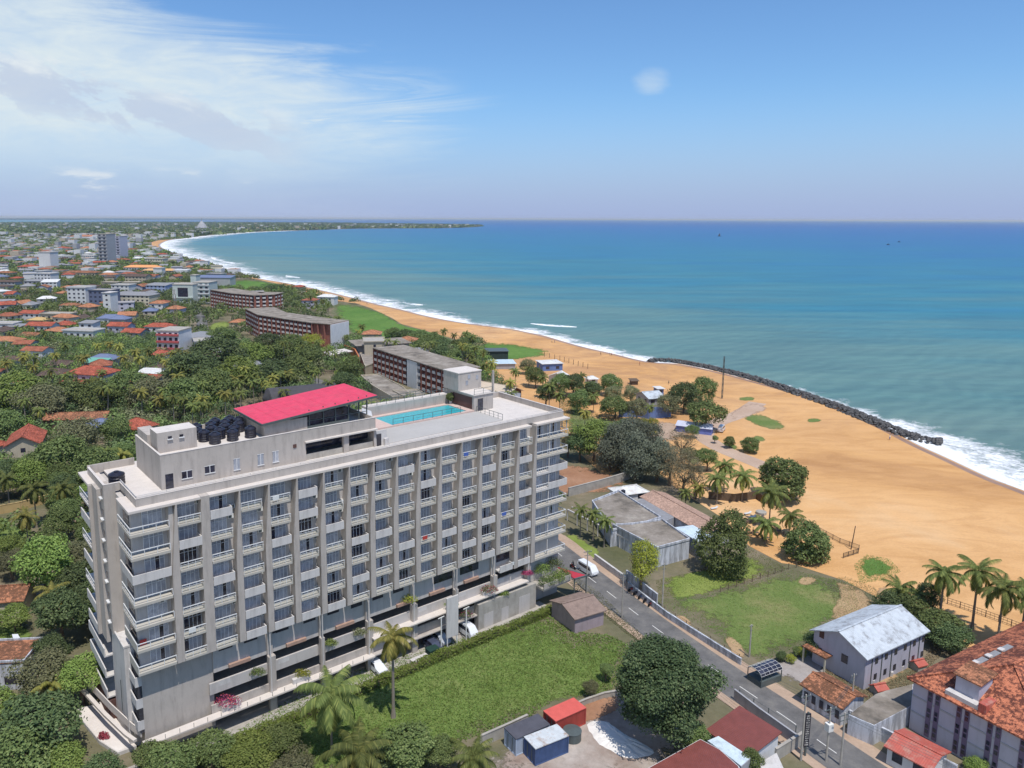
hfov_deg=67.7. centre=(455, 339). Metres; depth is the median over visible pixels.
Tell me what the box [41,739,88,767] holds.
broadleaf tree
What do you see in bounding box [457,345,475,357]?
broadleaf tree
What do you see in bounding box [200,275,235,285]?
warehouse
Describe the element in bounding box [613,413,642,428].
casuarina tree
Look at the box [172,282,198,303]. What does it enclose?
apartment block
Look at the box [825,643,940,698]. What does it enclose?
dry weeds
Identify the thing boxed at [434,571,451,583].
recessed window
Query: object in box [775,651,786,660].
broadleaf tree
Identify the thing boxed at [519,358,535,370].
broadleaf tree
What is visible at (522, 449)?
open window
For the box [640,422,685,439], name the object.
service yard
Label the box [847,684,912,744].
store building
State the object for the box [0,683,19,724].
broadleaf tree
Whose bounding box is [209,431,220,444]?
water tank
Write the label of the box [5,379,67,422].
broadleaf tree
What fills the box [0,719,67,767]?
broadleaf tree
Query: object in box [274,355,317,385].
broadleaf tree
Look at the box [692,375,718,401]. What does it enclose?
broadleaf tree
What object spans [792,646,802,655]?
broadleaf tree
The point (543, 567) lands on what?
terrace plant
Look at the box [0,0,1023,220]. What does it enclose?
sky
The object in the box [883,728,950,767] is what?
gatehouse
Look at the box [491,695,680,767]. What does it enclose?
dirt yard
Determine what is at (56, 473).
broadleaf tree
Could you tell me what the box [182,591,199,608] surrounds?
open window
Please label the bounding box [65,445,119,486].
broadleaf tree
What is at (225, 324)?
lawn
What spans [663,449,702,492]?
casuarina tree
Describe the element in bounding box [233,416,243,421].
water tank
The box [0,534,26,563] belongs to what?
broadleaf tree
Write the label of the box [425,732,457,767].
broadleaf tree
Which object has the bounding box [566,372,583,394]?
broadleaf tree
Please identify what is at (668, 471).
casuarina tree
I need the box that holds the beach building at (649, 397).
[634,390,662,406]
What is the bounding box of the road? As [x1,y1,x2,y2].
[195,309,886,767]
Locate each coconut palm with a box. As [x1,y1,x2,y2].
[0,356,12,373]
[0,359,12,371]
[0,470,20,502]
[5,330,15,335]
[8,360,18,373]
[9,505,39,548]
[16,354,29,366]
[16,397,33,420]
[16,479,49,527]
[17,350,30,368]
[23,363,39,373]
[27,352,38,364]
[30,667,64,705]
[31,406,49,426]
[32,580,70,608]
[39,330,48,337]
[42,368,57,380]
[48,477,78,501]
[49,352,60,366]
[59,341,70,356]
[60,371,71,379]
[66,370,76,376]
[77,354,90,364]
[80,378,93,408]
[92,342,102,349]
[94,386,107,410]
[95,368,106,377]
[98,446,117,458]
[100,383,115,409]
[103,341,113,349]
[112,342,124,359]
[113,447,132,459]
[116,354,129,363]
[119,360,132,369]
[126,384,141,414]
[128,347,140,356]
[131,387,149,412]
[132,354,145,368]
[140,346,154,363]
[142,357,150,366]
[152,393,167,411]
[154,353,165,360]
[157,387,168,406]
[160,359,168,367]
[164,393,180,419]
[165,364,177,377]
[167,350,177,357]
[170,372,184,380]
[176,396,191,419]
[184,401,200,423]
[192,400,206,422]
[193,394,209,422]
[196,380,209,392]
[198,401,213,419]
[210,376,221,392]
[215,389,231,414]
[228,391,240,416]
[229,375,243,403]
[231,379,246,406]
[236,389,248,406]
[238,365,249,396]
[244,374,255,397]
[246,379,259,403]
[252,371,262,395]
[256,376,268,401]
[262,380,277,389]
[264,345,274,355]
[267,373,278,383]
[275,371,286,386]
[278,388,291,396]
[279,341,288,354]
[281,369,292,382]
[285,372,296,384]
[293,664,370,749]
[308,369,320,383]
[311,339,321,346]
[313,367,323,382]
[316,716,391,767]
[323,348,331,367]
[323,379,334,385]
[325,301,331,315]
[329,349,339,370]
[367,621,418,718]
[382,338,391,345]
[420,345,429,350]
[424,341,433,351]
[440,328,447,335]
[449,734,499,767]
[458,342,467,360]
[460,344,471,361]
[461,330,470,336]
[466,353,474,360]
[468,333,477,343]
[469,357,481,365]
[471,344,478,352]
[478,361,488,371]
[479,349,488,362]
[485,358,497,369]
[504,377,516,388]
[504,390,518,395]
[509,366,521,386]
[522,366,533,385]
[538,374,548,384]
[543,382,557,405]
[552,391,565,407]
[571,502,590,535]
[576,371,587,382]
[578,409,591,426]
[583,507,601,540]
[588,392,600,412]
[595,512,615,547]
[643,403,654,418]
[677,487,694,502]
[690,480,709,502]
[703,468,732,504]
[710,458,737,491]
[729,464,756,501]
[748,515,780,544]
[752,477,790,518]
[777,506,805,531]
[879,575,917,601]
[903,584,933,608]
[922,559,971,609]
[955,554,1005,629]
[975,571,1023,633]
[1004,577,1023,621]
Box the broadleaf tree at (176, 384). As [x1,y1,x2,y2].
[158,376,214,414]
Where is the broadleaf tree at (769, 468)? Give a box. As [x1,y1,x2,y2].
[757,454,808,501]
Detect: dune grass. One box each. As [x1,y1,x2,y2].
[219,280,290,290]
[861,558,892,575]
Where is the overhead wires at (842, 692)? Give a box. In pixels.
[831,676,853,705]
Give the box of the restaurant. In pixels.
[484,348,508,358]
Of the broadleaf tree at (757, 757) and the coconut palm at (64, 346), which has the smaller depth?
the broadleaf tree at (757, 757)
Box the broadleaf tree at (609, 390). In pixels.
[604,386,622,397]
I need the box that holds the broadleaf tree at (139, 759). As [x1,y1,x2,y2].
[130,739,170,767]
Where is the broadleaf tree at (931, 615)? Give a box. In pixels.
[912,606,968,646]
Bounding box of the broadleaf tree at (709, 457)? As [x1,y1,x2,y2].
[695,448,719,471]
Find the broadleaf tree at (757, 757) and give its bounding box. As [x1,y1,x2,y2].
[741,746,765,767]
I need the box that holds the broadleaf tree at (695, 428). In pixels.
[684,424,700,435]
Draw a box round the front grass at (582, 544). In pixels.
[566,535,598,557]
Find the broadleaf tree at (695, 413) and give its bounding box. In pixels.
[685,398,731,425]
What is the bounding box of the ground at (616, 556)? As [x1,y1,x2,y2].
[0,226,971,767]
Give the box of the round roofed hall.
[262,382,335,400]
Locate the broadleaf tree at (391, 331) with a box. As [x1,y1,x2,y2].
[383,327,400,337]
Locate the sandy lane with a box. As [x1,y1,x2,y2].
[694,401,787,474]
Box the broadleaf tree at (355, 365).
[336,355,366,378]
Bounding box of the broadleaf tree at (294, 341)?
[271,333,310,359]
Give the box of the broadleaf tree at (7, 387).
[0,365,49,408]
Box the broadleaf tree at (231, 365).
[213,353,260,387]
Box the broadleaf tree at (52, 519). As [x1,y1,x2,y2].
[40,506,74,533]
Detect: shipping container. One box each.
[504,714,549,755]
[523,724,568,765]
[543,697,585,728]
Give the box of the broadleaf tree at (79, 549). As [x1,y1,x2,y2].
[62,539,91,579]
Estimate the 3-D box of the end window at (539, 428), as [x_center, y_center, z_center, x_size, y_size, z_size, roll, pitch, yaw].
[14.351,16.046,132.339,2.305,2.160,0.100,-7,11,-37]
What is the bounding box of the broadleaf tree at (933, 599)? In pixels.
[916,581,944,608]
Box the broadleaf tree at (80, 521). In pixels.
[72,518,87,537]
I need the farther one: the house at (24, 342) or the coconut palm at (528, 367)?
the house at (24, 342)
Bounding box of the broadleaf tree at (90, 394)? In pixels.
[71,381,125,410]
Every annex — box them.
[360,373,408,400]
[392,389,424,398]
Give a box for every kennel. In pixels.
[868,682,889,694]
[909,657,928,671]
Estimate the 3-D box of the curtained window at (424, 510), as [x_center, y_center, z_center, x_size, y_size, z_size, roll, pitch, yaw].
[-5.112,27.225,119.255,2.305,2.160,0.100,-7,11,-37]
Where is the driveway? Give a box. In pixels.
[128,601,545,767]
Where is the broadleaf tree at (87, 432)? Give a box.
[51,416,105,451]
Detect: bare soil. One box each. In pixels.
[676,615,690,624]
[726,636,744,656]
[799,577,815,584]
[832,583,870,618]
[878,668,907,682]
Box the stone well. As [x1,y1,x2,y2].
[756,510,766,515]
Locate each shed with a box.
[649,739,739,767]
[707,705,781,764]
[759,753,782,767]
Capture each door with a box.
[165,473,173,488]
[478,398,482,410]
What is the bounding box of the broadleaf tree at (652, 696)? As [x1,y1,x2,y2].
[613,631,732,747]
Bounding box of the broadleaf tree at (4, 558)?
[0,547,24,580]
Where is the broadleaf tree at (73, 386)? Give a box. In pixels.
[40,376,95,410]
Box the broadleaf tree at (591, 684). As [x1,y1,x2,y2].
[580,679,598,695]
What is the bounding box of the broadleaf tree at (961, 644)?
[926,618,976,653]
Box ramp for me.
[410,653,427,662]
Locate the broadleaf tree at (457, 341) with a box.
[447,339,468,355]
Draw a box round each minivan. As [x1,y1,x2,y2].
[459,618,477,638]
[577,558,598,576]
[718,424,724,431]
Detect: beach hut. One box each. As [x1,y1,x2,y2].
[549,370,568,383]
[584,375,598,382]
[628,378,638,384]
[652,386,664,394]
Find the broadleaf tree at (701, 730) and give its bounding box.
[679,720,711,745]
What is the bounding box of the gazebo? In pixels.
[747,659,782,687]
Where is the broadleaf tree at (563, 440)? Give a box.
[560,433,573,457]
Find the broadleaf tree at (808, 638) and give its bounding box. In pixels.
[802,631,818,654]
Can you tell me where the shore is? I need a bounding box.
[0,218,260,218]
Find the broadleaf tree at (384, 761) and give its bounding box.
[347,736,399,767]
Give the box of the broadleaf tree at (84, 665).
[54,650,103,705]
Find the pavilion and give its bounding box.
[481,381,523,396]
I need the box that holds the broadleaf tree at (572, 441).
[565,433,593,461]
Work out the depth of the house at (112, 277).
791.54 m
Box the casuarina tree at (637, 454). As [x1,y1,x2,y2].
[616,426,653,480]
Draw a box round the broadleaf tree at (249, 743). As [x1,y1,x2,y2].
[220,730,279,767]
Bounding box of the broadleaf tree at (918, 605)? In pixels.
[890,593,937,625]
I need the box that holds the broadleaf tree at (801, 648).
[798,646,806,656]
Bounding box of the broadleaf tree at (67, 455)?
[26,430,90,479]
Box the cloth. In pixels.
[189,627,195,632]
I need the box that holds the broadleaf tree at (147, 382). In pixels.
[125,373,180,412]
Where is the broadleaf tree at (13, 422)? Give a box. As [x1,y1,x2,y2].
[0,409,26,438]
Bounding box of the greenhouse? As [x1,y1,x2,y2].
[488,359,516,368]
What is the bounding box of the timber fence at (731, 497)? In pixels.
[708,491,762,501]
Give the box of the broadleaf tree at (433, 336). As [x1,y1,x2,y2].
[418,331,447,345]
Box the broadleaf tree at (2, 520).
[0,517,11,533]
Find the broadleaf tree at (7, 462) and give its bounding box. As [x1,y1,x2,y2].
[0,458,15,473]
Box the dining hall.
[348,337,411,356]
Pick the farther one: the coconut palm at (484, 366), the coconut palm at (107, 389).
the coconut palm at (484, 366)
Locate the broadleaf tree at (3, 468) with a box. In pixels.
[0,464,16,491]
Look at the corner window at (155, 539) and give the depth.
94.13 m
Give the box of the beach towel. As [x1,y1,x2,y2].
[140,639,146,645]
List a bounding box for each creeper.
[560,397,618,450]
[827,576,878,617]
[855,555,900,582]
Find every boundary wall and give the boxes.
[0,494,47,513]
[344,345,358,356]
[480,714,527,746]
[568,471,631,496]
[579,690,620,704]
[594,554,625,582]
[626,570,657,602]
[628,582,741,664]
[734,689,796,739]
[775,731,801,758]
[849,709,957,767]
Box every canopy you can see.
[322,349,353,356]
[637,499,674,525]
[675,525,711,557]
[707,736,750,767]
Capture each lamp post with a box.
[438,616,443,645]
[463,606,468,640]
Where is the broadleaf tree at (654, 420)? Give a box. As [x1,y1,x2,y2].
[642,417,659,432]
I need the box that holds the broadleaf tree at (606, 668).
[599,663,613,680]
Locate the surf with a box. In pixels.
[160,231,1023,490]
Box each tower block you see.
[97,234,116,261]
[115,236,127,257]
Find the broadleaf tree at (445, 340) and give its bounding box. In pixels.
[433,337,456,347]
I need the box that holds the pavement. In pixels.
[347,405,825,767]
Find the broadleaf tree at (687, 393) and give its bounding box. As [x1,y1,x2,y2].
[667,381,701,412]
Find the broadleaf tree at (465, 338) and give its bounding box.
[455,336,477,343]
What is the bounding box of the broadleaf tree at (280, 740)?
[256,719,305,753]
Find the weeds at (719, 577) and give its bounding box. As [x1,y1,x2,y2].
[656,548,784,596]
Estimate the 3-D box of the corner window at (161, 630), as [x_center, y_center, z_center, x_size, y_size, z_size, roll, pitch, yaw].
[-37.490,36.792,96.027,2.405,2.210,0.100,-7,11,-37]
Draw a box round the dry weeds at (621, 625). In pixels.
[569,579,643,640]
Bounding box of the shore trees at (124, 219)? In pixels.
[0,218,288,219]
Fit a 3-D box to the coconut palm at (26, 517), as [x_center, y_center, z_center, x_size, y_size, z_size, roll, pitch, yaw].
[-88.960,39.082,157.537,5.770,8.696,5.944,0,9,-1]
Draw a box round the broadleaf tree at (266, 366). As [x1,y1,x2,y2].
[254,358,294,386]
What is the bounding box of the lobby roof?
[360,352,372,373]
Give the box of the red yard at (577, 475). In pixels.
[559,466,622,494]
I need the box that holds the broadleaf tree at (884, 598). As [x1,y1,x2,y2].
[872,587,911,609]
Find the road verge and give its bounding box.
[368,401,893,767]
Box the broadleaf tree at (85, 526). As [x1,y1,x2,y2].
[73,522,90,543]
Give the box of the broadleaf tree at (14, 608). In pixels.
[0,602,31,632]
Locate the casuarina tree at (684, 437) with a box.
[667,429,699,462]
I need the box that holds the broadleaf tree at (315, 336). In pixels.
[291,333,325,347]
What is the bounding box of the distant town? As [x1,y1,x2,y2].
[0,222,467,275]
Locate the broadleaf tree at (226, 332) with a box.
[205,325,236,340]
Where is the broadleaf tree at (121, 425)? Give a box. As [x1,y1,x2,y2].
[95,416,132,441]
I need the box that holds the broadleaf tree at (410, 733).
[376,718,436,767]
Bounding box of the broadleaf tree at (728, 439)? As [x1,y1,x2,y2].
[723,436,735,447]
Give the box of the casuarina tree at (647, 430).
[632,418,664,464]
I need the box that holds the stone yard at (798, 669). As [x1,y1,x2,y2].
[777,656,822,681]
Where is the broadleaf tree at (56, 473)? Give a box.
[46,470,70,483]
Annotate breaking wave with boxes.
[531,323,574,326]
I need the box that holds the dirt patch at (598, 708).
[584,697,619,721]
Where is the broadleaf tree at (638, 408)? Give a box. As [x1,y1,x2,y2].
[625,398,647,416]
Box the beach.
[152,238,1023,646]
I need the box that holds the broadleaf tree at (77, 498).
[74,483,84,502]
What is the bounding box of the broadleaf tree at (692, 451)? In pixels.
[679,447,698,466]
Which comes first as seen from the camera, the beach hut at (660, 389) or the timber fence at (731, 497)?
the timber fence at (731, 497)
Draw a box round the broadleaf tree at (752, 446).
[740,437,759,452]
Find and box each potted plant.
[97,731,109,739]
[214,693,241,707]
[294,668,311,677]
[325,638,338,646]
[353,627,367,635]
[400,594,417,603]
[446,392,453,403]
[459,609,472,617]
[480,585,497,593]
[499,590,508,595]
[521,570,533,575]
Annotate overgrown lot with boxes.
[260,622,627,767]
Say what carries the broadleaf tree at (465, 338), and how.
on the dune grass field at (367, 318)
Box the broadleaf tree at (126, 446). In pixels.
[110,442,135,457]
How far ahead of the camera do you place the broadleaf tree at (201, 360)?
299.56 m
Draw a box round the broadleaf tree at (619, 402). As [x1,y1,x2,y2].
[599,395,628,418]
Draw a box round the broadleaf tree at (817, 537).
[779,518,833,565]
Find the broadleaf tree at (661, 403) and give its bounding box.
[655,394,683,412]
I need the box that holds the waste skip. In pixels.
[425,644,439,654]
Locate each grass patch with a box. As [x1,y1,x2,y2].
[484,343,548,358]
[569,407,611,436]
[739,397,753,400]
[744,415,783,429]
[754,436,764,440]
[807,418,820,421]
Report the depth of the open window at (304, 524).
106.83 m
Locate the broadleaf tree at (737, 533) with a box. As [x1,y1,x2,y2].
[691,506,753,580]
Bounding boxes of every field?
[332,304,450,339]
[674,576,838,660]
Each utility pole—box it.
[584,550,591,591]
[620,572,627,617]
[661,563,666,605]
[748,624,752,657]
[800,694,810,760]
[824,707,836,761]
[839,712,851,765]
[851,673,856,690]
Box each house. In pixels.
[0,271,17,275]
[0,284,12,288]
[0,289,11,296]
[0,299,16,300]
[0,301,17,311]
[0,312,22,320]
[0,321,22,326]
[0,326,15,335]
[0,336,27,351]
[0,355,23,369]
[0,440,5,452]
[0,637,43,689]
[3,423,47,459]
[4,291,20,297]
[8,323,26,328]
[9,276,23,279]
[11,340,38,352]
[17,265,37,268]
[17,299,30,310]
[18,268,35,271]
[19,310,47,319]
[19,346,53,360]
[20,283,35,289]
[20,332,42,339]
[22,272,36,280]
[22,301,40,308]
[23,279,41,283]
[25,321,59,331]
[27,317,52,322]
[35,270,51,272]
[35,368,71,380]
[37,284,51,290]
[37,296,56,304]
[39,311,77,317]
[42,411,111,429]
[43,359,78,368]
[44,326,66,338]
[52,313,79,322]
[58,303,80,312]
[58,321,76,326]
[61,270,101,275]
[61,273,75,277]
[61,327,105,342]
[63,365,120,381]
[77,303,100,315]
[78,314,90,319]
[80,357,111,365]
[86,418,113,437]
[87,353,119,365]
[89,359,112,367]
[95,314,117,324]
[98,272,119,280]
[101,281,121,287]
[104,275,116,280]
[106,322,136,334]
[109,315,132,322]
[115,270,134,273]
[117,311,138,321]
[118,301,134,310]
[120,328,150,341]
[121,272,137,275]
[122,281,141,283]
[123,265,161,269]
[124,417,159,442]
[136,283,146,290]
[138,367,167,373]
[141,268,173,272]
[142,307,158,318]
[142,373,168,383]
[143,322,175,332]
[148,300,168,310]
[150,363,191,367]
[151,349,175,363]
[153,267,165,276]
[165,305,186,315]
[168,274,182,281]
[171,266,182,268]
[192,331,222,344]
[192,336,209,349]
[200,261,209,265]
[206,272,226,274]
[210,265,221,268]
[228,319,245,327]
[301,297,319,308]
[317,294,337,304]
[361,329,382,336]
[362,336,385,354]
[402,336,418,345]
[499,391,520,396]
[535,359,563,370]
[802,604,929,689]
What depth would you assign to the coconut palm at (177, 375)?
278.55 m
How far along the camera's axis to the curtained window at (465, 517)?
124.82 m
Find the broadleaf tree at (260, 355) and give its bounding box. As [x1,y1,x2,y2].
[233,339,276,361]
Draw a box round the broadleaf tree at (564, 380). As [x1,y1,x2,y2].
[548,372,571,392]
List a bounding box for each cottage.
[0,582,35,617]
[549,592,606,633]
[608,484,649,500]
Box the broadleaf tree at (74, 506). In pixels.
[50,497,83,531]
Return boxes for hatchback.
[365,656,387,675]
[422,636,443,652]
[428,631,450,645]
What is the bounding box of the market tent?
[675,420,713,434]
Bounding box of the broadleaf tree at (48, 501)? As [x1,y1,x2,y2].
[39,485,75,510]
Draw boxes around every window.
[4,676,15,683]
[122,508,128,526]
[124,532,130,550]
[126,556,132,573]
[127,578,133,596]
[129,602,135,619]
[130,623,136,641]
[134,650,138,663]
[141,508,161,528]
[143,531,163,550]
[144,554,164,572]
[146,577,165,596]
[147,600,167,618]
[149,622,168,640]
[150,644,169,662]
[177,288,187,296]
[177,501,194,519]
[178,523,196,540]
[179,546,196,565]
[181,568,199,586]
[182,470,192,479]
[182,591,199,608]
[183,612,201,630]
[184,634,201,652]
[204,464,215,473]
[209,494,226,510]
[210,516,226,534]
[211,538,228,556]
[213,560,228,576]
[214,581,230,599]
[215,603,230,620]
[216,624,232,642]
[233,458,240,470]
[240,488,255,505]
[241,509,257,526]
[242,531,256,548]
[243,552,258,569]
[244,573,258,590]
[245,594,260,610]
[246,615,260,631]
[257,453,264,465]
[270,481,284,498]
[270,503,284,519]
[271,523,285,538]
[272,450,278,462]
[272,545,285,561]
[273,565,287,581]
[273,586,286,601]
[274,606,288,621]
[298,476,310,490]
[298,496,311,510]
[299,517,311,533]
[300,537,313,553]
[300,558,312,572]
[301,578,313,593]
[301,598,313,612]
[325,470,337,486]
[325,490,336,506]
[326,510,337,524]
[326,530,337,546]
[326,550,338,565]
[327,570,338,585]
[327,589,339,603]
[350,465,360,480]
[351,484,361,499]
[351,504,361,519]
[351,524,362,537]
[352,544,362,558]
[352,562,363,576]
[352,582,362,596]
[375,459,385,474]
[375,479,384,493]
[375,498,385,513]
[375,518,385,530]
[376,537,386,551]
[376,556,385,569]
[376,574,386,588]
[398,455,406,467]
[398,474,407,487]
[398,493,407,507]
[399,511,408,525]
[399,530,407,543]
[399,549,408,562]
[399,567,407,580]
[421,450,429,464]
[421,469,428,480]
[421,487,429,501]
[421,506,428,519]
[421,524,429,537]
[421,542,428,555]
[421,560,429,573]
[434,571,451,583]
[442,445,449,459]
[442,463,450,477]
[442,482,449,495]
[442,500,450,513]
[442,518,449,530]
[442,536,450,549]
[442,554,449,566]
[460,561,478,574]
[462,477,470,490]
[462,495,469,507]
[462,512,469,524]
[462,530,468,541]
[462,547,469,559]
[463,441,470,453]
[463,459,469,472]
[482,437,488,450]
[482,454,489,465]
[482,472,488,484]
[482,490,488,502]
[482,507,488,518]
[482,524,488,536]
[482,541,487,552]
[496,551,508,562]
[500,519,506,530]
[500,535,506,546]
[501,450,507,462]
[501,467,507,479]
[501,485,506,496]
[501,501,507,513]
[502,432,508,445]
[518,513,524,524]
[518,530,523,540]
[519,463,524,474]
[519,480,525,490]
[519,496,524,508]
[520,429,525,441]
[520,446,525,456]
[535,508,540,518]
[535,524,540,534]
[536,458,542,470]
[536,475,541,486]
[536,492,541,502]
[537,425,542,437]
[537,442,542,453]
[545,488,554,500]
[545,504,554,516]
[545,520,553,530]
[546,455,555,467]
[546,471,555,483]
[547,422,556,434]
[547,439,555,450]
[811,695,815,704]
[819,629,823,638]
[819,700,822,709]
[835,709,838,718]
[841,653,847,663]
[892,752,902,765]
[913,763,922,767]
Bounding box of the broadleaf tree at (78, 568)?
[48,559,93,592]
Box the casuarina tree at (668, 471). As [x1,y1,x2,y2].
[656,444,685,485]
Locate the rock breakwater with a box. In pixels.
[647,358,942,445]
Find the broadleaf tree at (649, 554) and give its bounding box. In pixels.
[628,538,660,590]
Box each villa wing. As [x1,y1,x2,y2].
[592,490,660,546]
[612,519,689,566]
[639,490,728,545]
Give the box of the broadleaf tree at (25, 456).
[13,452,49,479]
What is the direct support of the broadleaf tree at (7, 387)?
on the ground at (616, 556)
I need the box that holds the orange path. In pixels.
[558,534,599,567]
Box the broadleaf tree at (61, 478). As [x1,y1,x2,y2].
[46,472,79,492]
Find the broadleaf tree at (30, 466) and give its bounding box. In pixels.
[5,456,52,492]
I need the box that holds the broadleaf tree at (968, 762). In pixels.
[962,755,989,767]
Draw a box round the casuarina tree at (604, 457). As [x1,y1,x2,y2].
[593,421,627,471]
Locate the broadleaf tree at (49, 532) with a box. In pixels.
[28,527,66,560]
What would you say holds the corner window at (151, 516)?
in the hotel at (230, 560)
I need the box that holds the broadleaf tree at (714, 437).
[712,435,718,442]
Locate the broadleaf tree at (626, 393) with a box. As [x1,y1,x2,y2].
[623,383,639,400]
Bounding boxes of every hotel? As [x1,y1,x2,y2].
[74,366,587,752]
[210,288,283,312]
[245,307,348,349]
[373,345,479,393]
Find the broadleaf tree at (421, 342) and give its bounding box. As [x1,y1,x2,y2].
[412,337,432,347]
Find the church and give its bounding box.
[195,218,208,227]
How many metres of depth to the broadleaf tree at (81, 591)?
125.55 m
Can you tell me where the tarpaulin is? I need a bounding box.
[587,721,653,758]
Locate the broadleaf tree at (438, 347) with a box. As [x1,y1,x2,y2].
[430,345,450,354]
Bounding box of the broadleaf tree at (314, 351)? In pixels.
[290,342,324,372]
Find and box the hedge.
[169,604,551,766]
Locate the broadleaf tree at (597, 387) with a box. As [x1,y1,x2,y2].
[581,380,603,403]
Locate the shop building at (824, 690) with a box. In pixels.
[799,671,867,725]
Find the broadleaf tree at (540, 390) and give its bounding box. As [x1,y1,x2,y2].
[534,385,555,404]
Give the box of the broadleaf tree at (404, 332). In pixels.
[393,328,413,337]
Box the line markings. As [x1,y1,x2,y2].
[558,553,835,752]
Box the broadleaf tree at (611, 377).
[600,372,623,391]
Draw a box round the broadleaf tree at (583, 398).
[566,388,593,413]
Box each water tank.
[108,470,125,483]
[198,429,209,442]
[205,420,216,426]
[205,424,216,432]
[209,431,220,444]
[210,417,219,426]
[214,426,225,439]
[219,418,230,424]
[219,422,229,433]
[224,415,234,424]
[226,428,238,441]
[228,424,239,435]
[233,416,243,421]
[233,420,244,432]
[244,425,256,438]
[563,724,581,744]
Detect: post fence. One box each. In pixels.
[664,606,739,656]
[720,557,819,591]
[739,689,796,732]
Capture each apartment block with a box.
[0,280,22,289]
[33,272,58,279]
[38,251,58,266]
[41,279,60,290]
[58,255,75,259]
[66,285,95,303]
[69,235,91,237]
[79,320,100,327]
[80,255,97,257]
[88,288,120,304]
[101,291,118,314]
[110,283,135,290]
[120,291,159,305]
[125,273,151,282]
[144,258,167,263]
[146,282,173,292]
[155,326,191,351]
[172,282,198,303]
[190,274,200,281]
[192,280,217,303]
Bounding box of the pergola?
[567,507,628,547]
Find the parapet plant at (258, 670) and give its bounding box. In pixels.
[249,667,265,675]
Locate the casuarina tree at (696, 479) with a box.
[685,459,707,498]
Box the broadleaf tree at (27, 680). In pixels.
[1,643,75,696]
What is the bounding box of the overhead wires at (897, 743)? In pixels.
[845,715,962,767]
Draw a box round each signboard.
[446,594,457,646]
[803,712,810,755]
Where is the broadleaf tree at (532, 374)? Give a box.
[523,367,546,387]
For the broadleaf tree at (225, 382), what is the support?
on the ground at (616, 556)
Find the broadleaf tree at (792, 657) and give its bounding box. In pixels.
[786,653,796,662]
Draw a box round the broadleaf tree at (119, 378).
[99,369,159,407]
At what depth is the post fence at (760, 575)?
145.38 m
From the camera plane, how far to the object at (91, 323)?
429.74 m
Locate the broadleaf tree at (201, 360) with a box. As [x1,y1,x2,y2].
[159,350,220,383]
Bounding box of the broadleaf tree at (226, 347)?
[187,335,250,369]
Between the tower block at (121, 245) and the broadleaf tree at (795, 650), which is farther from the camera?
the tower block at (121, 245)
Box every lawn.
[0,526,31,538]
[0,624,31,638]
[209,321,228,329]
[661,558,768,597]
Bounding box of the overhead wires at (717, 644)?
[625,575,802,691]
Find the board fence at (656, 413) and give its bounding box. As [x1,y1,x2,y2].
[618,406,670,418]
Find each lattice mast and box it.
[172,290,177,325]
[721,356,724,398]
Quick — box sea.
[0,217,1023,479]
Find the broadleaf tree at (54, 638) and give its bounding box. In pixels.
[30,630,75,662]
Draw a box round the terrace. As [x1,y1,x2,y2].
[67,701,136,755]
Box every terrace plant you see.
[533,563,552,573]
[537,574,555,585]
[545,556,564,568]
[549,570,565,581]
[556,567,571,576]
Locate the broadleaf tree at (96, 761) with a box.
[80,748,127,767]
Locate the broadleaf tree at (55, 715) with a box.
[0,687,87,761]
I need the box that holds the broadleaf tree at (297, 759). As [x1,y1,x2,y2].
[269,740,315,767]
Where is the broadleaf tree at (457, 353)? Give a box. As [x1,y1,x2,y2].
[441,349,464,360]
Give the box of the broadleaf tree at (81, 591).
[69,581,94,624]
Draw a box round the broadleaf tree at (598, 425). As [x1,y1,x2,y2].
[567,417,607,460]
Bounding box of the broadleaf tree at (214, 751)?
[184,726,236,767]
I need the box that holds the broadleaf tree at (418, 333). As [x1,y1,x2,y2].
[406,329,428,338]
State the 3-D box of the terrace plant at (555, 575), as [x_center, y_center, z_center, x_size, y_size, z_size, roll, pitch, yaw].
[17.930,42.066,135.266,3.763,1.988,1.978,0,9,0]
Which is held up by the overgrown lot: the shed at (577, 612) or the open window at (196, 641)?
the shed at (577, 612)
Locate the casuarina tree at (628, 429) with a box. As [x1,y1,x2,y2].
[604,413,642,467]
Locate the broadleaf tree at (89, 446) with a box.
[74,444,110,460]
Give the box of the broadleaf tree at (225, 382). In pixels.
[189,366,240,404]
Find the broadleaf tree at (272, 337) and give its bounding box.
[252,332,281,352]
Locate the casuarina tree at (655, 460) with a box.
[640,431,679,482]
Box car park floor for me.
[215,615,473,731]
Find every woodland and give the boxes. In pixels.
[0,221,483,237]
[0,236,222,270]
[0,267,428,347]
[0,328,505,535]
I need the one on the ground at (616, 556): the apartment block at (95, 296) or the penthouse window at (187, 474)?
the apartment block at (95, 296)
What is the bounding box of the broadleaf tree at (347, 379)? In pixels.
[331,371,359,387]
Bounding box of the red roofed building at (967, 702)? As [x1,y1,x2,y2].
[907,621,1023,767]
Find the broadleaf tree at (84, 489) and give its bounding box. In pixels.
[76,483,86,501]
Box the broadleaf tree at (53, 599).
[27,585,94,641]
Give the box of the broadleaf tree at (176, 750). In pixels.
[144,739,202,767]
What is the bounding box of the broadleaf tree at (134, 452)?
[132,445,135,457]
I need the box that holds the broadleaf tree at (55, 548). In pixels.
[7,530,74,589]
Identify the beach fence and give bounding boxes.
[766,500,859,557]
[947,598,1018,626]

